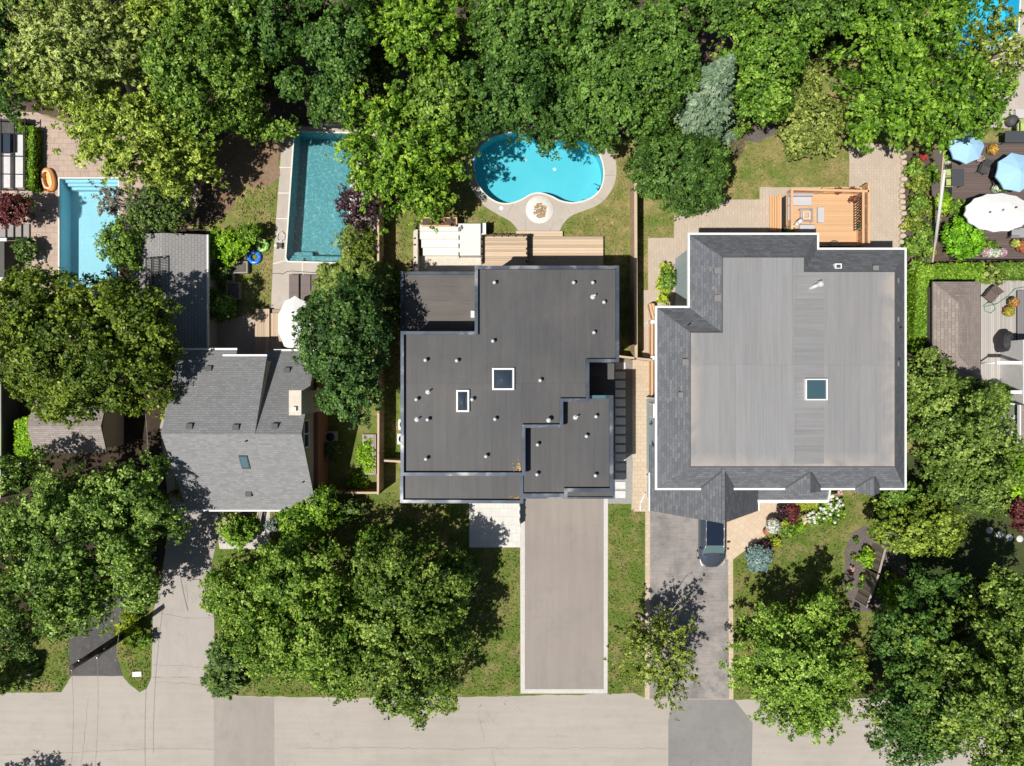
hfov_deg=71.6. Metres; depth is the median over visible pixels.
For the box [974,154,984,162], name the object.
flower pot
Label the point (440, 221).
planter plant
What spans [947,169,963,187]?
patio table
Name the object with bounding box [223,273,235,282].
planter
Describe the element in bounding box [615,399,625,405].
paving slab
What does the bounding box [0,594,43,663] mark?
leafy tree
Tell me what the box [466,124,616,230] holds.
pool deck
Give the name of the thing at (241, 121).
leafy tree
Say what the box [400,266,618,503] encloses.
modern house
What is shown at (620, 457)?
paving slab
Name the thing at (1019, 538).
stepping stone
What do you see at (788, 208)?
railing
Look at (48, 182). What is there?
inflatable boat
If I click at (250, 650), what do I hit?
leafy tree
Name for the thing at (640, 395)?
side path
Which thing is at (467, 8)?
leafy tree
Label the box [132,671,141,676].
utility cover
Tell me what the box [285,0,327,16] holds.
leafy tree
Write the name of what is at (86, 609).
leafy tree
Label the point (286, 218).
deck joints
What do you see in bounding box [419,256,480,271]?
sunken patio
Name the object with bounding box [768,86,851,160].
apple tree
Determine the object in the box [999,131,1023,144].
patio table
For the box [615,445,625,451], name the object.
paving slab
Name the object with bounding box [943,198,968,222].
shrub
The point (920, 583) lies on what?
leafy tree
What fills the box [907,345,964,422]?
leafy tree
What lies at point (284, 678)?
leafy tree
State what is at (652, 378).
cedar railing
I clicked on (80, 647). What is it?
driveway
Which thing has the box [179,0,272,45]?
leafy tree
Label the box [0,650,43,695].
leafy tree
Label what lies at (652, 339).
cedar railing
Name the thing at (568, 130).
leafy tree
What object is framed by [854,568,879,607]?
wooden fence
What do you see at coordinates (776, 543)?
shrub
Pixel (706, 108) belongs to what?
spruce
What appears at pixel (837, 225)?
cedar deck
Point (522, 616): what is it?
paver border
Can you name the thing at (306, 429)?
window
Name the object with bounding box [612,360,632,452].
side yard paving
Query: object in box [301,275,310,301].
sun lounger
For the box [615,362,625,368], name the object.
paving slab
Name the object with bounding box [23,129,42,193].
hedge
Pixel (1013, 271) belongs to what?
hedge
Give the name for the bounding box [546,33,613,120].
understorey tree
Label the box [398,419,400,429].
air conditioner
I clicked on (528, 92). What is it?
leafy tree
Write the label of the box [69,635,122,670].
utility pole
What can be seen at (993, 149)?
flower pot
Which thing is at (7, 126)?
terrace floor
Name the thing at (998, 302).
garden hose
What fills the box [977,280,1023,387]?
grey deck
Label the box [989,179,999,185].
patio chair
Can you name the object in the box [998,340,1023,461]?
grey house
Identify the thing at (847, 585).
shrub
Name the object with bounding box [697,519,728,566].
parked car
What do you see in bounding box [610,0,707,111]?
leafy tree
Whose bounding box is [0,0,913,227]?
soil
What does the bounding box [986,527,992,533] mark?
stepping stone
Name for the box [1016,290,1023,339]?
grey deck
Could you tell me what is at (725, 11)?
leafy tree
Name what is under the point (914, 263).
shrub
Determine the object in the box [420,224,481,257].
garden steps
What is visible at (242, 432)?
gable house
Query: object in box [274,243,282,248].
pool robot
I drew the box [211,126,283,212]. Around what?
bare soil
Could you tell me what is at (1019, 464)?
leafy tree
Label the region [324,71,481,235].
leafy tree
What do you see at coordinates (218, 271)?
shrub
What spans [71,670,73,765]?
overhead wire
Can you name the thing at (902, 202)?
edging stone
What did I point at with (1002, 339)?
covered grill
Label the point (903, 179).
edging stone
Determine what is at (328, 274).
leafy tree
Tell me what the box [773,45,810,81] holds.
understorey tree
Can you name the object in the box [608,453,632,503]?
gravel strip
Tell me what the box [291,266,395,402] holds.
leafy tree
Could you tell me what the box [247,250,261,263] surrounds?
swim ring
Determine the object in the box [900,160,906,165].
edging stone
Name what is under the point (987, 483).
leafy tree
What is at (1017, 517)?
red maple
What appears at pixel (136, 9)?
leafy tree
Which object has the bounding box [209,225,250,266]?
shrub
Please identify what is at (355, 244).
leafy tree
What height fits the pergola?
2.670 m
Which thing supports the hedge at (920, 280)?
on the garden bed at (927, 162)
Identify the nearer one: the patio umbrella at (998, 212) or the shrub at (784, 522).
the patio umbrella at (998, 212)
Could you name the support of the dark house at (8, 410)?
on the yard soil at (136, 430)
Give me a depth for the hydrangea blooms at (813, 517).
49.92 m
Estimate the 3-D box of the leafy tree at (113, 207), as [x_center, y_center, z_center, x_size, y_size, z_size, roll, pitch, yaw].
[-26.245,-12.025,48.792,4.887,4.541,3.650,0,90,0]
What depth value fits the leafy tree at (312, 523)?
47.74 m
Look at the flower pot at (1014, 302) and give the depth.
49.66 m
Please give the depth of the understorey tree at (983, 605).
48.26 m
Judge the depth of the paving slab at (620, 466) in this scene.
50.93 m
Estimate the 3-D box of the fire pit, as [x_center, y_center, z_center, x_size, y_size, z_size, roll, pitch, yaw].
[1.992,-12.453,50.914,2.040,0.131,2.040,0,90,0]
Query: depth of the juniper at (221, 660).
49.07 m
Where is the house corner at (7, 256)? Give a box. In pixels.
[0,238,17,291]
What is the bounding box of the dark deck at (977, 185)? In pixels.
[945,143,1023,259]
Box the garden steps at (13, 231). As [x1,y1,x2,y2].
[0,223,29,240]
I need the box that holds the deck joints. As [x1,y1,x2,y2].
[273,142,302,272]
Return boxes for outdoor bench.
[798,225,814,231]
[816,207,823,222]
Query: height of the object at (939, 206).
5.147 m
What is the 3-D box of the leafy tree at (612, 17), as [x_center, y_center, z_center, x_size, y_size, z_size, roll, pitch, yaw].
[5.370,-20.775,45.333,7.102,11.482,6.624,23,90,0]
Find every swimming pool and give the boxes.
[58,177,119,291]
[285,130,353,262]
[473,131,604,203]
[954,0,1020,54]
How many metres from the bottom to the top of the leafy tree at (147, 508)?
9.522 m
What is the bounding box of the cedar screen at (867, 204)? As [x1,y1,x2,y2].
[854,182,869,247]
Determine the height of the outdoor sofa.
0.740 m
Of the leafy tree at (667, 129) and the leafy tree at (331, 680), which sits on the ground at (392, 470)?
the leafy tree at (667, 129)
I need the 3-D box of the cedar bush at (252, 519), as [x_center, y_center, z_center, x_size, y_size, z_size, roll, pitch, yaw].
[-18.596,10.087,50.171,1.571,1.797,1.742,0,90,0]
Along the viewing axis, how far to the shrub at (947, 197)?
49.75 m
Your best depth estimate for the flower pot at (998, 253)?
49.51 m
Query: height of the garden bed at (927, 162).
0.001 m
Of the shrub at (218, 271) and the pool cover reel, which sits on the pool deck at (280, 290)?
the pool cover reel
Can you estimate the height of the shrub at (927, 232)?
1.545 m
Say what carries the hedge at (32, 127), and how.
on the pool patio at (43, 229)
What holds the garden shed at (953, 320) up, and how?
on the under deck soil at (942, 256)
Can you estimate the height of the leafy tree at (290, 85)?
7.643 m
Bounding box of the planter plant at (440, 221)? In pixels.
[430,217,447,224]
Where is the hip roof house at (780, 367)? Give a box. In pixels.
[646,233,906,523]
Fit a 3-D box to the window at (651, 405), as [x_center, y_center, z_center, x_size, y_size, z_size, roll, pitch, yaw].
[9.616,1.878,48.875,0.080,1.650,0.964,0,90,0]
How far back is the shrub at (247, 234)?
49.23 m
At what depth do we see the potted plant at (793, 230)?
49.44 m
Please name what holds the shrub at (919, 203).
on the garden bed at (927, 162)
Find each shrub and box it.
[10,237,40,266]
[20,192,44,213]
[113,610,142,646]
[126,631,152,651]
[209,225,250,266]
[209,286,220,306]
[209,290,236,321]
[210,258,232,284]
[214,511,244,535]
[236,222,261,244]
[263,514,279,536]
[267,539,278,547]
[324,437,343,463]
[332,498,366,527]
[654,274,664,292]
[656,264,676,296]
[656,289,670,305]
[659,261,671,271]
[731,119,753,138]
[760,538,772,550]
[770,536,781,548]
[775,505,788,519]
[779,517,789,525]
[780,523,798,538]
[784,503,802,525]
[796,521,806,532]
[804,511,825,526]
[845,583,853,589]
[850,552,858,561]
[853,536,858,545]
[856,546,874,568]
[859,574,866,582]
[876,570,908,608]
[899,210,925,232]
[900,236,925,256]
[902,156,925,180]
[903,173,930,195]
[906,192,930,214]
[907,255,926,274]
[911,220,934,244]
[919,153,926,160]
[921,240,936,261]
[923,163,940,185]
[923,195,942,222]
[935,189,952,215]
[938,215,987,261]
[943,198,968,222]
[979,381,1013,409]
[981,261,1007,285]
[985,239,998,248]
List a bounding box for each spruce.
[648,53,736,159]
[710,110,738,158]
[743,544,773,573]
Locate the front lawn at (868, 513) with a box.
[0,493,875,699]
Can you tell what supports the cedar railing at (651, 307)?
attached to the white post
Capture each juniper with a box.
[200,663,245,700]
[205,631,248,674]
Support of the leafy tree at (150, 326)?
on the yard soil at (136, 430)
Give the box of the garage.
[132,233,216,355]
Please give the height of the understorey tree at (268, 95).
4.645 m
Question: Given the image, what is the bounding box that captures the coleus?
[848,195,857,202]
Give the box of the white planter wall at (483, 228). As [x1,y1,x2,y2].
[480,222,486,236]
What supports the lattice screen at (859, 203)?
on the cedar deck at (837, 225)
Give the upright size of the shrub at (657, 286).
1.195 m
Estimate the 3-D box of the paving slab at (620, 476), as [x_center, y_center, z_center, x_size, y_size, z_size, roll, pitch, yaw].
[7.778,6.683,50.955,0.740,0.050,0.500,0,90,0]
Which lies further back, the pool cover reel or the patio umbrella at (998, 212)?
the pool cover reel
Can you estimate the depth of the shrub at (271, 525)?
50.00 m
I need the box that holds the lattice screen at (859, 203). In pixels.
[853,192,861,230]
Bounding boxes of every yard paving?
[217,313,254,353]
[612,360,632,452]
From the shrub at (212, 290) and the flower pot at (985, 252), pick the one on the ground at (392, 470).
the shrub at (212, 290)
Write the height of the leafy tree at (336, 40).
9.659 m
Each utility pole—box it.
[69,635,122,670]
[96,636,125,657]
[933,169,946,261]
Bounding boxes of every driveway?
[69,587,129,675]
[151,391,216,676]
[525,499,603,688]
[650,511,728,698]
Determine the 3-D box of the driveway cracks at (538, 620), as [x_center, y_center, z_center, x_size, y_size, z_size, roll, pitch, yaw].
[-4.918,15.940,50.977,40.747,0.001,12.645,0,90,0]
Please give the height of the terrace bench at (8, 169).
0.350 m
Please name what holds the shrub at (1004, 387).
on the ground at (392, 470)
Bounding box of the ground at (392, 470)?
[42,0,1016,501]
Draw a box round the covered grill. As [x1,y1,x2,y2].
[993,329,1014,351]
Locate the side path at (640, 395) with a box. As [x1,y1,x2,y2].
[631,360,653,511]
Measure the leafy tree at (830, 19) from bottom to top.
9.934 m
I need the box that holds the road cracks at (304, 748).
[7,665,886,763]
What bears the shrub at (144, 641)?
on the front lawn at (868, 513)
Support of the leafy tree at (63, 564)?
on the yard soil at (136, 430)
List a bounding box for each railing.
[647,303,653,319]
[649,324,653,356]
[649,360,653,395]
[787,206,790,220]
[821,187,861,193]
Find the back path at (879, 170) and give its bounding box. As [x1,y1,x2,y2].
[642,140,904,364]
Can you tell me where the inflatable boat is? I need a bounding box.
[40,168,56,191]
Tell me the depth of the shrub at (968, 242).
49.15 m
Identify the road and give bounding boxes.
[0,676,1022,765]
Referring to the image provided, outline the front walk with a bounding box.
[213,511,269,548]
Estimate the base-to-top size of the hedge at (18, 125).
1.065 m
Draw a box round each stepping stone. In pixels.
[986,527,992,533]
[996,532,1002,538]
[1006,534,1012,540]
[1016,535,1022,541]
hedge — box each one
[13,118,30,132]
[13,415,48,459]
[20,125,42,134]
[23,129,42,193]
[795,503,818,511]
[907,264,935,353]
[927,262,985,282]
[985,261,1023,281]
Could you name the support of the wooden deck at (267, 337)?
on the ground at (392, 470)
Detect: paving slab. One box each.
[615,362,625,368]
[615,372,625,378]
[615,381,625,387]
[615,390,625,396]
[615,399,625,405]
[615,408,625,414]
[615,418,625,424]
[615,427,625,433]
[615,436,625,442]
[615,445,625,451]
[615,454,625,460]
[615,463,625,469]
[615,473,625,479]
[615,482,625,488]
[615,491,625,497]
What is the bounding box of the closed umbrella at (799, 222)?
[783,218,802,232]
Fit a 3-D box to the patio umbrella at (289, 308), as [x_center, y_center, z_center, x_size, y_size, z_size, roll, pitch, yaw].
[-14.853,-4.048,49.510,2.297,2.980,3.834,0,90,0]
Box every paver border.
[520,499,607,692]
[645,509,732,698]
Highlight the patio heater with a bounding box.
[1004,115,1019,126]
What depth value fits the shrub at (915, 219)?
49.95 m
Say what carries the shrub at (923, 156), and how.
on the garden bed at (927, 162)
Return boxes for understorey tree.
[232,36,297,102]
[291,0,348,35]
[342,0,386,40]
[345,19,404,110]
[414,29,491,108]
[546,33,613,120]
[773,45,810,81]
[807,2,864,64]
[848,1,888,26]
[911,605,977,652]
[955,573,1023,633]
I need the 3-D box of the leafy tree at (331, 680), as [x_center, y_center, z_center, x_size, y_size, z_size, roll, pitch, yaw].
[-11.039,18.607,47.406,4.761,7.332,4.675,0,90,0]
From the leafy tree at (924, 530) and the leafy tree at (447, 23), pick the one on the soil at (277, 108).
the leafy tree at (447, 23)
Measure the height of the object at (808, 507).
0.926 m
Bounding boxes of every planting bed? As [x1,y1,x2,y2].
[745,106,783,141]
[843,525,906,611]
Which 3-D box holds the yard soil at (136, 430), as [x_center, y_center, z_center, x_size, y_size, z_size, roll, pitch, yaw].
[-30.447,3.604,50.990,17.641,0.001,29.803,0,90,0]
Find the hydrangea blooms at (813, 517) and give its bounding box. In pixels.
[806,510,819,523]
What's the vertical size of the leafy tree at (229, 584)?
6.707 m
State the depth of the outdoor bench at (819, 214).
49.48 m
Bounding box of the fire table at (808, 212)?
[798,208,812,222]
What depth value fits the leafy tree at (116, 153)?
43.58 m
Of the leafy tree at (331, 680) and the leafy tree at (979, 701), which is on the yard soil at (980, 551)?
the leafy tree at (979, 701)
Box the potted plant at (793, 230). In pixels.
[787,227,795,232]
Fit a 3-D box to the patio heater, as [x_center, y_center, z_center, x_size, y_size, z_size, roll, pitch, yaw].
[35.599,-18.631,50.580,0.840,0.800,0.840,0,90,0]
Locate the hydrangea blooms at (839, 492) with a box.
[835,490,843,496]
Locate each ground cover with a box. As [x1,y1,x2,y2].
[346,472,368,488]
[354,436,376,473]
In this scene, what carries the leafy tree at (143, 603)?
on the yard soil at (136, 430)
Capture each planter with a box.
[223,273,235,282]
[226,282,241,299]
[229,261,249,273]
[421,217,457,226]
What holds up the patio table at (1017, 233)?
on the dark deck at (977, 185)
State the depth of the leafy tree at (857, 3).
44.41 m
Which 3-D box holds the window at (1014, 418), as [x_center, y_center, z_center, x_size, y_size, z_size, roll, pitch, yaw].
[34.351,2.826,49.168,0.794,1.384,0.918,0,90,0]
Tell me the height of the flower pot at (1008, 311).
0.827 m
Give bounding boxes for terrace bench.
[4,154,13,188]
[15,134,23,188]
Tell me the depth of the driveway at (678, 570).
50.98 m
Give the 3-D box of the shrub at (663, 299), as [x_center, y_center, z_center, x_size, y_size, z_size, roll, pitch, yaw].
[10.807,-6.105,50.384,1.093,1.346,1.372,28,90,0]
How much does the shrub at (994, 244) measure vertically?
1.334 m
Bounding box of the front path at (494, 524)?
[469,503,520,546]
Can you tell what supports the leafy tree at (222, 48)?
on the soil at (277, 108)
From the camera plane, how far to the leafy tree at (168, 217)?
47.18 m
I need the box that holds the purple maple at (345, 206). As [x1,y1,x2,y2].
[333,182,384,231]
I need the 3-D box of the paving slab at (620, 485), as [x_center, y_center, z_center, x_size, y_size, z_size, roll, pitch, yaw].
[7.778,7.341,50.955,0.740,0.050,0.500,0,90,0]
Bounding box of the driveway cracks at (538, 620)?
[161,517,726,687]
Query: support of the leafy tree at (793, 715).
on the front lawn at (868, 513)
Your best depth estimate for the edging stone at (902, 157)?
50.76 m
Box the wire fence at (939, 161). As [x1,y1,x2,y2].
[924,146,944,265]
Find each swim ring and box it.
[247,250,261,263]
[255,239,268,251]
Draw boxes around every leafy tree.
[0,0,51,122]
[0,0,174,121]
[0,264,88,345]
[0,264,184,429]
[0,443,174,637]
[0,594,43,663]
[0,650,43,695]
[1,46,122,118]
[6,0,59,18]
[27,571,125,643]
[50,77,213,202]
[70,450,192,567]
[88,179,160,233]
[89,278,186,366]
[93,212,150,276]
[101,543,162,614]
[121,135,228,206]
[123,0,208,70]
[123,183,196,241]
[137,0,277,146]
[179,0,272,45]
[197,542,287,625]
[198,573,250,623]
[199,85,266,143]
[216,599,305,683]
[234,0,307,77]
[236,111,301,148]
[249,535,345,609]
[257,570,374,684]
[265,638,313,685]
[272,65,324,121]
[275,499,343,545]
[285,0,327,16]
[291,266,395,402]
[292,0,378,89]
[298,482,340,518]
[303,637,374,705]
[305,63,367,128]
[308,250,400,334]
[313,366,387,430]
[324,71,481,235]
[327,583,477,730]
[331,219,383,260]
[343,0,384,35]
[343,529,473,654]
[355,0,473,78]
[355,257,401,317]
[355,523,393,560]
[389,61,488,153]
[393,161,459,234]
[430,547,479,609]
[445,0,477,40]
[450,33,568,144]
[467,0,583,86]
[526,81,589,160]
[547,0,663,87]
[560,44,681,156]
[602,596,700,720]
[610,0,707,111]
[623,130,731,220]
[625,111,683,146]
[683,0,760,52]
[707,0,824,121]
[718,581,872,745]
[733,73,795,133]
[743,661,864,744]
[745,0,858,65]
[782,52,824,100]
[823,0,1002,82]
[825,21,974,154]
[826,639,869,680]
[839,0,877,8]
[857,595,1023,757]
[859,650,960,765]
[867,487,969,558]
[868,589,954,664]
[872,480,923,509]
[889,561,945,607]
[891,43,1019,160]
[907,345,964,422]
[907,363,1023,492]
[918,438,1023,519]
[920,567,976,602]
[954,0,1023,100]
[955,562,1023,636]
[957,708,1023,765]
[998,451,1023,498]
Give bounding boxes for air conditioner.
[325,431,337,441]
[397,433,400,443]
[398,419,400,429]
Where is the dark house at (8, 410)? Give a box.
[0,382,17,497]
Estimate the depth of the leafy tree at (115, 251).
47.49 m
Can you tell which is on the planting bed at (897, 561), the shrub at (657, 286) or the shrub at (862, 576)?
the shrub at (862, 576)
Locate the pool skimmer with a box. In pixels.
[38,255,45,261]
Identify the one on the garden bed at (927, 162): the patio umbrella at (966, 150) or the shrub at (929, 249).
the shrub at (929, 249)
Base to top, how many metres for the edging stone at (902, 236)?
0.259 m
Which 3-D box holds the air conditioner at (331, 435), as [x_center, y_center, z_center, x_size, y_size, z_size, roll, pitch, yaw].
[-12.861,3.809,50.578,0.760,0.785,0.760,0,90,0]
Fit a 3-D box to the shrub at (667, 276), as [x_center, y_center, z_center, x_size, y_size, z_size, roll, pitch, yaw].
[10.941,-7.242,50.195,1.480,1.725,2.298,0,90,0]
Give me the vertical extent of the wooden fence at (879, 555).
1.730 m
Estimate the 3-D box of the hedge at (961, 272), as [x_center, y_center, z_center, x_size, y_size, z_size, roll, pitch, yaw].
[31.201,-7.788,50.363,4.243,1.442,1.618,0,90,0]
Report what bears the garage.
on the ground at (392, 470)
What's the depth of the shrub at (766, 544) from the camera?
50.48 m
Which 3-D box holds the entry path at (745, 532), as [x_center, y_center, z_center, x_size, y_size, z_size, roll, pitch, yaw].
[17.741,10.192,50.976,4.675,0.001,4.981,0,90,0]
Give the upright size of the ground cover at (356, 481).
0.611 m
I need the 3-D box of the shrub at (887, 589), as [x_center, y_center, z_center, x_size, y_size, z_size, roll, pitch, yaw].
[26.623,14.646,49.851,2.247,2.415,2.708,26,90,0]
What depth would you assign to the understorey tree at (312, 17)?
47.49 m
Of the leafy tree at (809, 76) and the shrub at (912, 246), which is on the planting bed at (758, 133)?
the leafy tree at (809, 76)
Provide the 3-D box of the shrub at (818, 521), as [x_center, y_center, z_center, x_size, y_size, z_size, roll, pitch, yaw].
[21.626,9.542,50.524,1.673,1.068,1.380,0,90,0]
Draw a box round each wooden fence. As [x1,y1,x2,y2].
[328,488,383,493]
[377,189,384,494]
[380,458,400,462]
[619,355,651,360]
[630,182,637,357]
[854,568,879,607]
[869,540,885,572]
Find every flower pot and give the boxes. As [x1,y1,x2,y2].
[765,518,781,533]
[943,159,951,164]
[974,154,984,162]
[979,248,989,256]
[986,144,998,154]
[988,248,995,257]
[990,184,1000,192]
[994,248,1001,257]
[999,248,1006,257]
[1003,306,1014,316]
[1007,297,1019,306]
[1009,239,1020,247]
[1016,239,1023,253]
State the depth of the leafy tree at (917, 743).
43.82 m
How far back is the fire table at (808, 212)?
49.45 m
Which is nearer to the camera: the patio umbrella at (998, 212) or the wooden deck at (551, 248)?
the patio umbrella at (998, 212)
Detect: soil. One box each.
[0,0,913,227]
[0,227,206,631]
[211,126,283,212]
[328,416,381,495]
[855,451,1023,698]
[928,213,1023,380]
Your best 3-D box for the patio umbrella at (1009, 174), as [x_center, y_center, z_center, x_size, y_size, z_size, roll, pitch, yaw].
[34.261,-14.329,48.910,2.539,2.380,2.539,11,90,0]
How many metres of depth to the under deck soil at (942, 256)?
50.99 m
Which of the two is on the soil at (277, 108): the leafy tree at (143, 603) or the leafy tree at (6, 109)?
the leafy tree at (6, 109)
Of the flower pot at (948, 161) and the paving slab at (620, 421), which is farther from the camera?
the paving slab at (620, 421)
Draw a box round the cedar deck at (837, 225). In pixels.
[781,188,868,247]
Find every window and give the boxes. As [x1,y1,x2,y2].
[303,419,309,447]
[649,403,653,417]
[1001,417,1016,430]
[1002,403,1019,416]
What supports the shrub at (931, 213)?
on the garden bed at (927, 162)
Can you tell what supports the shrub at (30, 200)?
on the pool patio at (43, 229)
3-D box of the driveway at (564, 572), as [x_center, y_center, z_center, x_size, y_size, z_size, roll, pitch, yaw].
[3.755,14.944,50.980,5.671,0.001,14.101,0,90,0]
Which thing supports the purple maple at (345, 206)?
on the ground at (392, 470)
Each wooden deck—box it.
[255,309,288,353]
[481,234,527,265]
[516,231,602,265]
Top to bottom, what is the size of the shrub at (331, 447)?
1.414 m
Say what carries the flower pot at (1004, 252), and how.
on the dark deck at (977, 185)
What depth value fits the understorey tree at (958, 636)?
47.72 m
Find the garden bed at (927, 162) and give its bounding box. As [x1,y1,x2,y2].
[900,151,943,370]
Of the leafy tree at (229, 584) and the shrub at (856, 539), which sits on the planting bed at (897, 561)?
the shrub at (856, 539)
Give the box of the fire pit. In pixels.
[526,195,553,223]
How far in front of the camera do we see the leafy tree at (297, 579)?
44.53 m
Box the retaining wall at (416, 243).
[413,229,419,271]
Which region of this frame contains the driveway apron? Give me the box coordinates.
[668,699,752,765]
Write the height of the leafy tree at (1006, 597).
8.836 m
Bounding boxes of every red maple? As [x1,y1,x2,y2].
[0,188,34,228]
[994,497,1023,533]
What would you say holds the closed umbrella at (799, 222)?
on the cedar deck at (837, 225)
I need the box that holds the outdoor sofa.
[787,193,813,205]
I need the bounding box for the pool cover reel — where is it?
[286,117,363,128]
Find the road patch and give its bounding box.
[214,696,273,765]
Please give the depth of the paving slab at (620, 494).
50.93 m
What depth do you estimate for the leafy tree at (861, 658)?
46.75 m
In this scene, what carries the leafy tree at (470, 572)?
on the front lawn at (868, 513)
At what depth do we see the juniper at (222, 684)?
49.78 m
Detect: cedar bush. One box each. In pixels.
[219,514,254,548]
[241,513,260,532]
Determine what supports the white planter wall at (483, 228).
on the ground at (392, 470)
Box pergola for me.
[980,361,1021,393]
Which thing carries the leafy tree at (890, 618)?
on the planting bed at (897, 561)
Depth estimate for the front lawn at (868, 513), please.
51.00 m
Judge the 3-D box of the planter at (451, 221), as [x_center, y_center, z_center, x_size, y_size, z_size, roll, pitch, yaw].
[-5.112,-11.329,50.425,2.509,1.150,0.637,0,90,0]
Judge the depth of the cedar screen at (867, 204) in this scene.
49.02 m
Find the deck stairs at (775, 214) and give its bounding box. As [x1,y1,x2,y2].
[769,194,781,232]
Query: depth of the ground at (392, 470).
51.00 m
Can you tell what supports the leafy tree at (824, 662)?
on the front lawn at (868, 513)
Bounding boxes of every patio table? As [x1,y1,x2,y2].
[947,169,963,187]
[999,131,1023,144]
[1008,228,1023,237]
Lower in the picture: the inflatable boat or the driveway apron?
the driveway apron
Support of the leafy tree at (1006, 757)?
on the yard soil at (980, 551)
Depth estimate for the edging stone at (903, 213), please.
50.78 m
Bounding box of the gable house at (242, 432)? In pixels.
[161,348,330,510]
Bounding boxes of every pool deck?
[271,125,383,353]
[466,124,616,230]
[942,0,1023,128]
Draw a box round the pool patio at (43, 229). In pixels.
[0,111,197,297]
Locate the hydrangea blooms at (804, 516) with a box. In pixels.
[801,514,809,524]
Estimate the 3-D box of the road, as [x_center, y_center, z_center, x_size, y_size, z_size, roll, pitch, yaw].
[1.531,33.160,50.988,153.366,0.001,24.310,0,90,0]
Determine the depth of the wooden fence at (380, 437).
49.59 m
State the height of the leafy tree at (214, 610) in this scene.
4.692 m
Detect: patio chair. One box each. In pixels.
[944,177,953,187]
[945,167,954,177]
[975,159,993,175]
[980,285,1003,302]
[989,168,996,177]
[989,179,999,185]
[1014,118,1023,130]
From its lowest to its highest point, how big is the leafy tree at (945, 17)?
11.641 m
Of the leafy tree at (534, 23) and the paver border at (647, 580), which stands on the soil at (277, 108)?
the leafy tree at (534, 23)
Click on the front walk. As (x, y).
(262, 537)
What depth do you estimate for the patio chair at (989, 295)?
50.06 m
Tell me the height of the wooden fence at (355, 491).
1.730 m
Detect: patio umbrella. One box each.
[278,296,311,348]
[946,130,983,163]
[963,193,1023,231]
[993,153,1023,191]
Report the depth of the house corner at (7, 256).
49.82 m
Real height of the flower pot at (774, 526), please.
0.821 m
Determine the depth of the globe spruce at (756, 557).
49.70 m
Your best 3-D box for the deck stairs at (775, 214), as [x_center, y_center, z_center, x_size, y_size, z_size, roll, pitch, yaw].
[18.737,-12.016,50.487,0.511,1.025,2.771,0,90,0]
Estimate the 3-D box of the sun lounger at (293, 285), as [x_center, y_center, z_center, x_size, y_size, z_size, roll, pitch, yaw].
[-15.549,-6.730,50.780,0.720,0.400,2.050,0,90,0]
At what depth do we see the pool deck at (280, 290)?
50.98 m
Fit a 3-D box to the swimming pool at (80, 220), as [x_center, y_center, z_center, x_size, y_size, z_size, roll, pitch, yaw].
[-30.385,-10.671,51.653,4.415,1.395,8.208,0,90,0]
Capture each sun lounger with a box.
[289,274,299,298]
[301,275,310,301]
[311,275,318,290]
[1013,109,1023,118]
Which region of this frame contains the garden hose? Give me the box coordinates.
[983,287,1022,312]
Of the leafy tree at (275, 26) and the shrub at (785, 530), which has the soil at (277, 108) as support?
the leafy tree at (275, 26)
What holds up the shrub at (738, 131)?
on the soil at (277, 108)
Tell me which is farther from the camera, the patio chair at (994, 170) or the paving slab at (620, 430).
the paving slab at (620, 430)
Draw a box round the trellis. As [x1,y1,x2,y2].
[145,256,164,291]
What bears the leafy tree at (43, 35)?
on the soil at (277, 108)
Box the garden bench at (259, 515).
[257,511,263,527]
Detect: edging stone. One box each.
[898,188,904,193]
[898,194,904,198]
[898,233,905,238]
[899,154,906,159]
[899,176,906,181]
[899,199,905,204]
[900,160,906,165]
[900,211,906,215]
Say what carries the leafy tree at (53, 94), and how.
on the soil at (277, 108)
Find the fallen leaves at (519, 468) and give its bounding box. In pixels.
[510,459,520,470]
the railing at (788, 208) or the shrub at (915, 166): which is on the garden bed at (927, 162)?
the shrub at (915, 166)
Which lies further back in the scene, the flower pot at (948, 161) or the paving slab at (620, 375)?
the paving slab at (620, 375)
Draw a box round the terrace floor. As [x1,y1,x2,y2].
[2,119,17,188]
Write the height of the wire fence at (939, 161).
1.230 m
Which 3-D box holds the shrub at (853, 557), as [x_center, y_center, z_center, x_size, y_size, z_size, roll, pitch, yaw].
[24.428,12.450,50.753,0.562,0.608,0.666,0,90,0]
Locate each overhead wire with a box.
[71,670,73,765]
[95,661,97,764]
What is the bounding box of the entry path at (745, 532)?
[727,503,788,559]
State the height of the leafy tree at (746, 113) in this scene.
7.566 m
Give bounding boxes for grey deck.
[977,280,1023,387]
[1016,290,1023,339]
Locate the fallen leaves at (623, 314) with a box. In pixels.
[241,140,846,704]
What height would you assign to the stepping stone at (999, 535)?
0.050 m
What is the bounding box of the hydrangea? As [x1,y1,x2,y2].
[815,492,845,526]
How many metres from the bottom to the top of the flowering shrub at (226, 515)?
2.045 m
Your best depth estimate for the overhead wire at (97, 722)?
47.38 m
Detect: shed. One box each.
[27,401,123,452]
[916,282,979,378]

